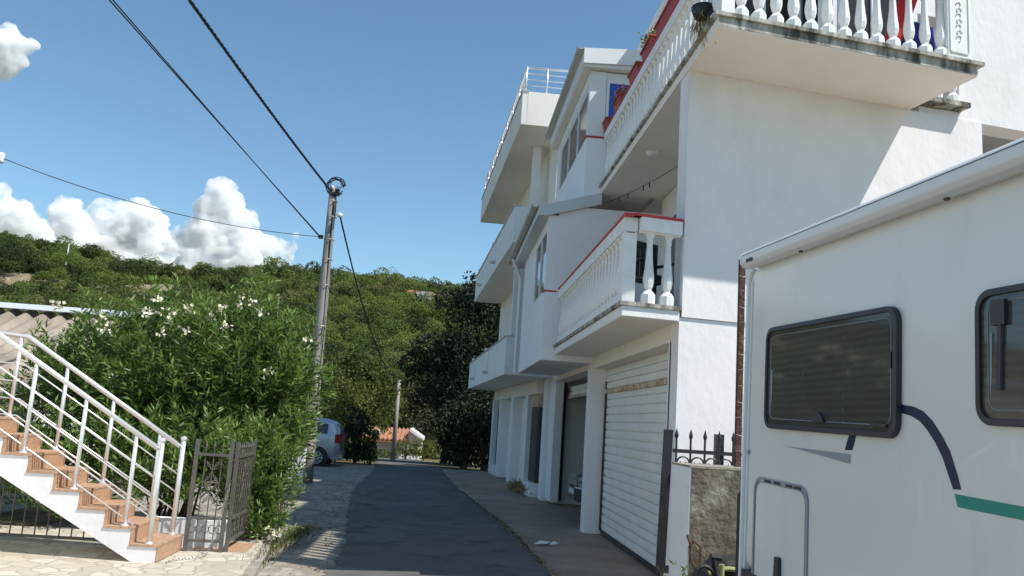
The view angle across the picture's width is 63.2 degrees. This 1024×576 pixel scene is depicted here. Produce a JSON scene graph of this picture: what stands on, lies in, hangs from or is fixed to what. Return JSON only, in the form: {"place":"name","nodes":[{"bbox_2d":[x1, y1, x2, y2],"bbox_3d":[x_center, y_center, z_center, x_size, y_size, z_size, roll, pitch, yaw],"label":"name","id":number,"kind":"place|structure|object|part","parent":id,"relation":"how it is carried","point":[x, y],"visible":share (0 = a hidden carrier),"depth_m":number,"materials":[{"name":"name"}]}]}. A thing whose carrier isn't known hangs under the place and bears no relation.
{"place":"outdoors","nodes":[
{"label":"outdoors","id":0,"kind":"place"},
{"bbox_2d":[0,152,5,163],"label":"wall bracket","id":1,"kind":"object","parent":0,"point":[2,156],"depth_m":17.12,"materials":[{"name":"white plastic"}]},
{"bbox_2d":[0,302,141,512],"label":"garden shed","id":2,"kind":"structure","parent":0,"point":[14,319],"depth_m":14.28,"materials":[{"name":"white paint"}]},
{"bbox_2d":[0,331,186,562],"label":"outdoor staircase","id":3,"kind":"structure","parent":0,"point":[46,477],"depth_m":8.51,"materials":[{"name":"white paint"}]},
{"bbox_2d":[0,271,227,303],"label":"bare bank","id":4,"kind":"structure","parent":0,"point":[11,277],"depth_m":141.79,"materials":[{"name":"beige soil"}]},
{"bbox_2d":[0,525,262,575],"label":"patio paving","id":5,"kind":"structure","parent":0,"point":[24,556],"depth_m":8.36,"materials":[{"name":"beige stone"}]},
{"bbox_2d":[0,477,97,540],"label":"iron fence","id":6,"kind":"object","parent":5,"relation":"on","point":[34,535],"visible":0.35,"depth_m":9.11,"materials":[{"name":"metal"}]},
{"bbox_2d":[182,439,234,552],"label":"garden gate","id":7,"kind":"structure","parent":5,"relation":"on","point":[189,517],"depth_m":9.22,"materials":[{"name":"metal"}]},
{"bbox_2d":[166,483,230,563],"bbox_3d":[-3.291,2.464,8.784,0.088,0.750,0.884,0,-10,21],"label":"chain","id":8,"kind":"object","parent":7,"relation":"hanging from","point":[204,555],"visible":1,"depth_m":8.94,"materials":[{"name":"silver metal"}]},
{"bbox_2d":[242,542,270,575],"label":"patio kerb","id":9,"kind":"structure","parent":5,"relation":"on","point":[254,567],"depth_m":8.77,"materials":[{"name":"concrete"}]},
{"bbox_2d":[38,460,375,575],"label":"dusty verge","id":10,"kind":"structure","parent":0,"point":[313,551],"depth_m":13.08,"materials":[{"name":"concrete"}]},
{"bbox_2d":[0,284,213,518],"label":"oleander","id":11,"kind":"object","parent":10,"relation":"on","point":[99,336],"visible":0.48,"depth_m":11.11,"materials":[{"name":"green plant"}]},
{"bbox_2d":[157,516,226,547],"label":"wall","id":12,"kind":"structure","parent":10,"relation":"on","point":[164,524],"depth_m":9.39,"materials":[{"name":"white paint"}]},
{"bbox_2d":[77,268,310,517],"bbox_3d":[-4.300,1.378,11.365,3.257,3.709,2.555,4,-9,-4],"label":"oleander","id":13,"kind":"object","parent":10,"relation":"on","point":[197,330],"visible":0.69,"depth_m":11.12,"materials":[{"name":"green plant"}]},
{"bbox_2d":[208,405,312,544],"bbox_3d":[-3.182,2.337,10.504,1.348,1.732,1.230,4,-9,-4],"label":"oleander","id":14,"kind":"object","parent":10,"relation":"on","point":[263,502],"visible":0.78,"depth_m":10.43,"materials":[{"name":"green plant"}]},
{"bbox_2d":[178,291,343,527],"bbox_3d":[-3.591,1.695,11.711,2.301,3.278,1.874,4,-9,-4],"label":"oleander","id":15,"kind":"object","parent":10,"relation":"on","point":[285,410],"visible":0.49,"depth_m":11.51,"materials":[{"name":"green plant"}]},
{"bbox_2d":[237,523,318,570],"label":"verge grass","id":16,"kind":"structure","parent":10,"relation":"on","point":[292,535],"depth_m":10.52,"materials":[{"name":"green plant"}]},
{"bbox_2d":[278,441,309,486],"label":"gate pillar","id":17,"kind":"structure","parent":10,"relation":"on","point":[302,473],"depth_m":18.49,"materials":[{"name":"white paint"}]},
{"bbox_2d":[278,417,346,466],"bbox_3d":[-7.330,4.844,26.660,3.890,1.587,1.770,4,-9,-4],"label":"hatchback","id":18,"kind":"object","parent":10,"relation":"on","point":[330,448],"visible":0.28,"depth_m":26.04,"materials":[{"name":"silver metal"}]},
{"bbox_3d":[-6.247,4.365,26.099,0.949,0.409,0.167,4,-9,-4],"label":"side window","id":19,"kind":"part","parent":18,"relation":"part of","materials":[{"name":"black glass"}]},
{"bbox_2d":[257,486,391,575],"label":"fallen leaves","id":20,"kind":"object","parent":10,"relation":"on","point":[329,528],"visible":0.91,"depth_m":12.62,"materials":[{"name":"brown plant"}]},
{"bbox_2d":[304,177,345,482],"bbox_3d":[-4.620,0.928,20.262,0.568,7.493,0.380,2,-9,10],"label":"utility pole","id":21,"kind":"object","parent":10,"relation":"on","point":[334,192],"visible":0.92,"depth_m":20.34,"materials":[{"name":"grey"}]},
{"bbox_2d":[5,159,317,236],"bbox_3d":[-7.606,-1.916,18.831,6.783,0.574,0.016,9,-11,-31],"label":"overhead cable","id":22,"kind":"object","parent":21,"relation":"attached to","point":[152,207],"visible":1,"depth_m":18.54,"materials":[{"name":"black plastic"}]},
{"bbox_2d":[109,0,319,235],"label":"overhead cable","id":23,"kind":"object","parent":21,"relation":"attached to","point":[188,88],"visible":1,"depth_m":12.43,"materials":[{"name":"black plastic"}]},
{"bbox_2d":[112,0,319,236],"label":"overhead cable","id":24,"kind":"object","parent":21,"relation":"attached to","point":[204,105],"visible":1,"depth_m":13.29,"materials":[{"name":"black plastic"}]},
{"bbox_2d":[188,0,330,190],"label":"overhead cable","id":25,"kind":"object","parent":21,"relation":"attached to","point":[203,19],"visible":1,"depth_m":13.93,"materials":[{"name":"black plastic"}]},
{"bbox_2d":[340,218,398,379],"bbox_3d":[-5.063,1.519,31.995,0.045,3.004,23.710,4,-9,-3],"label":"overhead cable","id":26,"kind":"object","parent":21,"relation":"attached to","point":[359,292],"visible":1,"depth_m":24.89,"materials":[{"name":"black plastic"}]},
{"bbox_2d":[190,542,253,552],"bbox_3d":[-3.288,3.016,9.550,0.600,0.104,0.720,4,-9,-4],"label":"brick paving patch","id":27,"kind":"object","parent":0,"point":[239,547],"visible":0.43,"depth_m":9.43,"materials":[{"name":"brick"}]},
{"bbox_2d":[224,440,257,551],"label":"garden gate","id":28,"kind":"structure","parent":27,"relation":"on","point":[229,537],"depth_m":9.66,"materials":[{"name":"metal"}]},
{"bbox_2d":[0,278,520,540],"bbox_3d":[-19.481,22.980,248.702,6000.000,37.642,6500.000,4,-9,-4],"label":"ground","id":29,"kind":"structure","parent":0,"point":[30,517],"depth_m":12.07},
{"bbox_2d":[168,320,246,417],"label":"hillside tree","id":30,"kind":"object","parent":29,"relation":"on","point":[197,389],"visible":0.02,"depth_m":43.91,"materials":[{"name":"green plant"}]},
{"bbox_2d":[0,230,500,453],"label":"hillside woodland","id":31,"kind":"object","parent":29,"relation":"on","point":[397,319],"visible":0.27,"depth_m":141.56,"materials":[{"name":"green plant"}]},
{"bbox_2d":[258,352,338,416],"bbox_3d":[-8.701,4.530,33.145,3.860,4.547,3.895,12,-13,-43],"label":"roadside bush","id":32,"kind":"object","parent":29,"relation":"on","point":[324,375],"visible":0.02,"depth_m":32.96,"materials":[{"name":"green plant"}]},
{"bbox_2d":[299,369,361,460],"bbox_3d":[-6.675,4.681,30.685,2.862,3.549,2.346,1,-10,16],"label":"roadside bush","id":33,"kind":"object","parent":29,"relation":"on","point":[343,393],"visible":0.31,"depth_m":30.59,"materials":[{"name":"green plant"}]},
{"bbox_2d":[328,380,378,460],"bbox_3d":[-6.511,5.354,33.538,2.481,3.373,2.402,-3,-11,34],"label":"roadside bush","id":34,"kind":"object","parent":29,"relation":"on","point":[362,399],"visible":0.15,"depth_m":33.43,"materials":[{"name":"green plant"}]},
{"bbox_2d":[334,404,374,464],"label":"roadside bush","id":35,"kind":"object","parent":29,"relation":"on","point":[358,428],"visible":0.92,"depth_m":28.32,"materials":[{"name":"green plant"}]},
{"bbox_2d":[325,335,403,434],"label":"hillside tree","id":36,"kind":"object","parent":29,"relation":"on","point":[364,367],"visible":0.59,"depth_m":43.80,"materials":[{"name":"green plant"}]},
{"bbox_2d":[358,428,379,464],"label":"roadside bush","id":37,"kind":"object","parent":29,"relation":"on","point":[374,437],"visible":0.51,"depth_m":28.92,"materials":[{"name":"green plant"}]},
{"bbox_2d":[376,448,397,458],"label":"garden bush","id":38,"kind":"object","parent":29,"relation":"on","point":[386,452],"visible":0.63,"depth_m":47.00,"materials":[{"name":"green plant"}]},
{"bbox_2d":[358,426,424,459],"bbox_3d":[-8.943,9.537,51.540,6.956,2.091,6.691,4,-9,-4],"label":"house","id":39,"kind":"structure","parent":29,"relation":"on","point":[384,440],"depth_m":48.78,"materials":[{"name":"white paint"}]},
{"bbox_2d":[365,346,420,427],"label":"hillside tree","id":40,"kind":"object","parent":29,"relation":"on","point":[401,408],"visible":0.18,"depth_m":54.21,"materials":[{"name":"green plant"}]},
{"bbox_2d":[390,380,400,459],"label":"utility pole","id":41,"kind":"object","parent":29,"relation":"on","point":[394,443],"visible":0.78,"depth_m":42.99,"materials":[{"name":"grey concrete"}]},
{"bbox_2d":[390,437,418,458],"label":"garden bush","id":42,"kind":"object","parent":29,"relation":"on","point":[398,449],"visible":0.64,"depth_m":47.20,"materials":[{"name":"green plant"}]},
{"bbox_2d":[405,290,419,300],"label":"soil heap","id":43,"kind":"object","parent":29,"relation":"on","point":[410,291],"visible":0.31,"depth_m":173.27,"materials":[{"name":"brown soil"}]},
{"bbox_2d":[400,374,445,446],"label":"hillside tree","id":44,"kind":"object","parent":29,"relation":"on","point":[424,420],"visible":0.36,"depth_m":54.05,"materials":[{"name":"green plant"}]},
{"bbox_2d":[406,437,439,460],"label":"garden bush","id":45,"kind":"object","parent":29,"relation":"on","point":[422,452],"visible":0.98,"depth_m":45.77,"materials":[{"name":"green plant"}]},
{"bbox_2d":[416,291,431,302],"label":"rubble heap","id":46,"kind":"object","parent":29,"relation":"on","point":[422,293],"visible":0.56,"depth_m":172.44,"materials":[{"name":"grey stone"}]},
{"bbox_2d":[395,329,472,463],"bbox_3d":[-3.419,5.276,40.065,3.124,6.489,4.479,-3,-11,35],"label":"evergreen tree","id":47,"kind":"object","parent":29,"relation":"on","point":[421,369],"visible":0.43,"depth_m":39.31,"materials":[{"name":"green plant"}]},
{"bbox_2d":[423,384,492,468],"bbox_3d":[-1.828,5.514,32.893,3.328,3.409,3.021,4,-9,-4],"label":"evergreen bush","id":48,"kind":"object","parent":29,"relation":"on","point":[439,418],"visible":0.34,"depth_m":32.46,"materials":[{"name":"green plant"}]},
{"bbox_2d":[427,325,491,465],"bbox_3d":[-2.195,4.817,37.158,3.151,6.375,3.195,4,-9,-4],"label":"evergreen tree","id":49,"kind":"object","parent":29,"relation":"on","point":[444,354],"visible":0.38,"depth_m":36.63,"materials":[{"name":"green plant"}]},
{"bbox_2d":[427,271,499,445],"bbox_3d":[-1.737,3.576,37.468,4.164,8.975,4.021,4,-9,-4],"label":"evergreen tree","id":50,"kind":"object","parent":29,"relation":"on","point":[458,302],"visible":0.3,"depth_m":36.95,"materials":[{"name":"green plant"}]},
{"bbox_2d":[435,408,491,464],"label":"evergreen bush","id":51,"kind":"object","parent":29,"relation":"on","point":[461,456],"visible":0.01,"depth_m":35.67,"materials":[{"name":"green plant"}]},
{"bbox_2d":[437,389,494,470],"bbox_3d":[-1.077,5.329,31.672,3.466,3.387,2.898,4,-9,-4],"label":"evergreen bush","id":52,"kind":"object","parent":29,"relation":"on","point":[468,426],"visible":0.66,"depth_m":31.24,"materials":[{"name":"green plant"}]},
{"bbox_2d":[460,289,500,409],"bbox_3d":[0.280,3.520,38.203,5.982,9.393,4.530,4,-9,-4],"label":"evergreen tree","id":53,"kind":"object","parent":29,"relation":"on","point":[485,320],"visible":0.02,"depth_m":37.83,"materials":[{"name":"green plant"}]},
{"bbox_2d":[468,66,662,504],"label":"white apartment house","id":54,"kind":"structure","parent":29,"relation":"on","point":[522,178],"depth_m":21.37,"materials":[{"name":"paint"}]},
{"bbox_2d":[490,400,499,475],"bbox_3d":[-0.419,4.954,27.550,0.320,2.458,1.069,5,-9,-7],"label":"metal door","id":55,"kind":"structure","parent":54,"relation":"in","point":[492,471],"depth_m":27.78,"materials":[{"name":"grey"}]},
{"bbox_2d":[522,394,543,497],"bbox_3d":[0.563,3.857,20.440,0.320,2.458,1.169,5,-9,-7],"label":"door","id":56,"kind":"structure","parent":54,"relation":"in","point":[537,400],"depth_m":20.18,"materials":[{"name":"grey"}]},
{"bbox_2d":[508,0,1023,575],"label":"white house","id":57,"kind":"structure","parent":29,"relation":"on","point":[756,122],"depth_m":9.79,"materials":[{"name":"paint"}]},
{"bbox_2d":[533,228,547,305],"bbox_3d":[0.540,-0.347,15.190,0.060,1.155,1.790,4,-9,-4],"label":"bay window","id":58,"kind":"structure","parent":57,"relation":"in","point":[540,263],"depth_m":15.20,"materials":[{"name":"glass"}]},
{"bbox_2d":[559,88,588,189],"bbox_3d":[1.237,-2.830,16.600,0.060,1.020,3.600,4,-9,-4],"label":"bay window","id":59,"kind":"structure","parent":57,"relation":"in","point":[574,141],"depth_m":16.58,"materials":[{"name":"glass"}]},
{"bbox_2d":[602,116,611,129],"bbox_3d":[1.698,-2.812,14.550,0.230,0.175,0.524,4,-9,-4],"label":"flower box","id":60,"kind":"object","parent":57,"relation":"on","point":[607,119],"visible":0.24,"depth_m":14.36,"materials":[{"name":"red plastic"}]},
{"bbox_2d":[605,80,629,116],"bbox_3d":[1.853,-2.710,14.662,0.460,1.940,0.060,4,-9,-4],"label":"bay door","id":61,"kind":"structure","parent":57,"relation":"in","point":[611,87],"depth_m":14.76,"materials":[{"name":"blue plastic"}]},
{"bbox_2d":[610,82,628,111],"bbox_3d":[1.810,-3.103,13.461,0.407,0.412,0.719,4,-9,-4],"label":"flower box","id":62,"kind":"object","parent":57,"relation":"on","point":[620,94],"visible":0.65,"depth_m":13.40,"materials":[{"name":"red ceramic"}]},
{"bbox_2d":[627,61,641,83],"bbox_3d":[1.881,-3.158,12.358,0.230,0.175,0.574,4,-9,-4],"label":"flower box","id":63,"kind":"object","parent":57,"relation":"on","point":[633,70],"visible":0.41,"depth_m":12.26,"materials":[{"name":"red plastic"}]},
{"bbox_2d":[607,166,677,202],"bbox_3d":[2.235,-1.688,12.135,0.019,0.186,4.296,6,-10,-16],"label":"clothes line","id":64,"kind":"object","parent":57,"relation":"attached to","point":[642,186],"visible":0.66,"depth_m":12.81,"materials":[{"name":"black"}]},
{"bbox_2d":[638,20,656,61],"bbox_3d":[1.951,-3.409,11.579,0.446,0.426,0.863,4,-9,-4],"label":"flower box","id":65,"kind":"object","parent":57,"relation":"on","point":[650,37],"visible":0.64,"depth_m":11.47,"materials":[{"name":"red plastic"}]},
{"bbox_2d":[635,241,674,303],"bbox_3d":[1.677,-0.116,9.866,0.510,0.930,0.455,10,-11,-32],"label":"balcony chair","id":66,"kind":"object","parent":57,"relation":"on","point":[641,248],"visible":0.27,"depth_m":10.04,"materials":[{"name":"black metal"}]},
{"bbox_2d":[654,0,676,35],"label":"flower box","id":67,"kind":"object","parent":57,"relation":"on","point":[664,15],"visible":0.4,"depth_m":10.59,"materials":[{"name":"red plastic"}]},
{"bbox_2d":[669,210,676,296],"bbox_3d":[2.630,-0.250,12.779,0.060,2.150,1.650,4,-9,-4],"label":"balcony door","id":68,"kind":"structure","parent":57,"relation":"in","point":[673,215],"depth_m":13.41,"materials":[{"name":"white plastic"}]},
{"bbox_2d":[685,0,715,49],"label":"hanging planter","id":69,"kind":"object","parent":57,"relation":"hanging from","point":[702,12],"visible":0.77,"depth_m":8.70,"materials":[{"name":"black plastic"}]},
{"bbox_2d":[735,0,789,22],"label":"balcony door","id":70,"kind":"structure","parent":57,"relation":"in","point":[749,5],"depth_m":10.96,"materials":[{"name":"black glass"}]},
{"bbox_2d":[797,0,817,25],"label":"balcony door","id":71,"kind":"structure","parent":57,"relation":"in","point":[801,15],"depth_m":10.80,"materials":[{"name":"black glass"}]},
{"bbox_2d":[840,0,897,38],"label":"balcony door","id":72,"kind":"structure","parent":57,"relation":"in","point":[868,4],"depth_m":10.02,"materials":[{"name":"grey glass"}]},
{"bbox_2d":[884,0,916,41],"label":"folded parasol","id":73,"kind":"object","parent":57,"relation":"on","point":[900,6],"visible":0.11,"depth_m":9.12,"materials":[{"name":"red fabric"}]},
{"bbox_2d":[901,21,935,50],"bbox_3d":[4.561,-2.710,9.446,0.591,0.620,0.479,4,-9,-4],"label":"laundry bag","id":74,"kind":"object","parent":57,"relation":"on","point":[916,39],"visible":0.11,"depth_m":9.29,"materials":[{"name":"blue fabric"}]},
{"bbox_2d":[0,0,662,285],"label":"sky","id":75,"kind":"structure","parent":0,"point":[408,103],"materials":[{"name":"blue"}]},
{"bbox_2d":[321,457,551,575],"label":"road","id":76,"kind":"structure","parent":0,"point":[466,550],"depth_m":12.37,"materials":[{"name":"grey asphalt"}]},
{"bbox_2d":[442,469,658,575],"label":"concrete apron","id":77,"kind":"object","parent":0,"point":[578,553],"visible":0.24,"depth_m":13.60,"materials":[{"name":"grey concrete"}]},
{"bbox_2d":[462,491,542,563],"bbox_3d":[-0.351,4.139,15.108,0.176,0.001,9.953,5,-9,-8],"label":"apron joint","id":78,"kind":"object","parent":77,"relation":"on","point":[527,546],"visible":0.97,"depth_m":13.07,"materials":[{"name":"grey concrete"}]},
{"bbox_2d":[506,478,531,496],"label":"weeds","id":79,"kind":"object","parent":77,"relation":"on","point":[516,486],"visible":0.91,"depth_m":20.64,"materials":[{"name":"green plant"}]},
{"bbox_2d":[491,516,559,575],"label":"kerb debris","id":80,"kind":"object","parent":77,"relation":"on","point":[541,559],"visible":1,"depth_m":11.29,"materials":[{"name":"grey plant"}]},
{"bbox_2d":[535,541,550,543],"bbox_3d":[0.440,3.615,11.842,0.166,0.045,0.232,-1,-10,26],"label":"litter paper","id":81,"kind":"object","parent":77,"relation":"on","point":[542,542],"visible":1,"depth_m":11.80,"materials":[{"name":"white paper"}]},
{"bbox_2d":[569,473,582,502],"bbox_3d":[3.097,3.748,16.224,3.905,1.527,1.770,4,-9,-4],"label":"garage car","id":82,"kind":"object","parent":77,"relation":"on","point":[575,490],"visible":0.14,"depth_m":15.76,"materials":[{"name":"paint"}]},
{"bbox_2d":[657,551,698,575],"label":"flowering weed","id":83,"kind":"object","parent":77,"relation":"on","point":[683,568],"visible":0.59,"depth_m":6.45,"materials":[{"name":"green plant"}]},
{"bbox_2d":[655,429,741,572],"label":"spear gate","id":84,"kind":"structure","parent":77,"relation":"on","point":[718,453],"depth_m":8.08,"materials":[{"name":"black metal"}]},
{"bbox_2d":[669,462,740,575],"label":"concrete pillar","id":85,"kind":"structure","parent":77,"relation":"on","point":[704,506],"depth_m":6.81,"materials":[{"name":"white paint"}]},
{"bbox_2d":[686,535,701,567],"bbox_3d":[1.454,2.119,6.654,0.123,0.278,0.084,4,-9,-4],"label":"rusty hook","id":86,"kind":"object","parent":85,"relation":"attached to","point":[691,548],"visible":0.9,"depth_m":6.63,"materials":[{"name":"metal"}]},
{"bbox_2d":[734,259,746,466],"bbox_3d":[2.304,0.669,7.356,0.662,1.836,0.076,4,-9,-4],"label":"rusty post","id":87,"kind":"object","parent":85,"relation":"on","point":[741,306],"visible":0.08,"depth_m":7.32,"materials":[{"name":"metal"}]},
{"bbox_2d":[692,553,735,575],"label":"garden cart","id":88,"kind":"object","parent":77,"relation":"on","point":[718,565],"visible":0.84,"depth_m":6.07,"materials":[{"name":"black plastic"}]},
{"bbox_2d":[735,137,1023,575],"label":"motorhome","id":89,"kind":"object","parent":77,"relation":"on","point":[883,417],"visible":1,"depth_m":3.57,"materials":[{"name":"white plastic"}]},
{"bbox_2d":[751,477,808,575],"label":"storage door","id":90,"kind":"structure","parent":89,"relation":"in","point":[780,514],"depth_m":4.50,"materials":[{"name":"grey plastic"}]},
{"bbox_2d":[764,306,901,438],"bbox_3d":[1.553,0.436,4.173,0.034,0.598,1.296,5,-9,-7],"label":"window","id":91,"kind":"structure","parent":89,"relation":"in","point":[872,354],"depth_m":4.02,"materials":[{"name":"grey"}]},
{"bbox_2d":[975,283,1023,426],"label":"window","id":92,"kind":"structure","parent":89,"relation":"in","point":[1005,407],"depth_m":2.93,"materials":[{"name":"grey plastic"}]}
]}

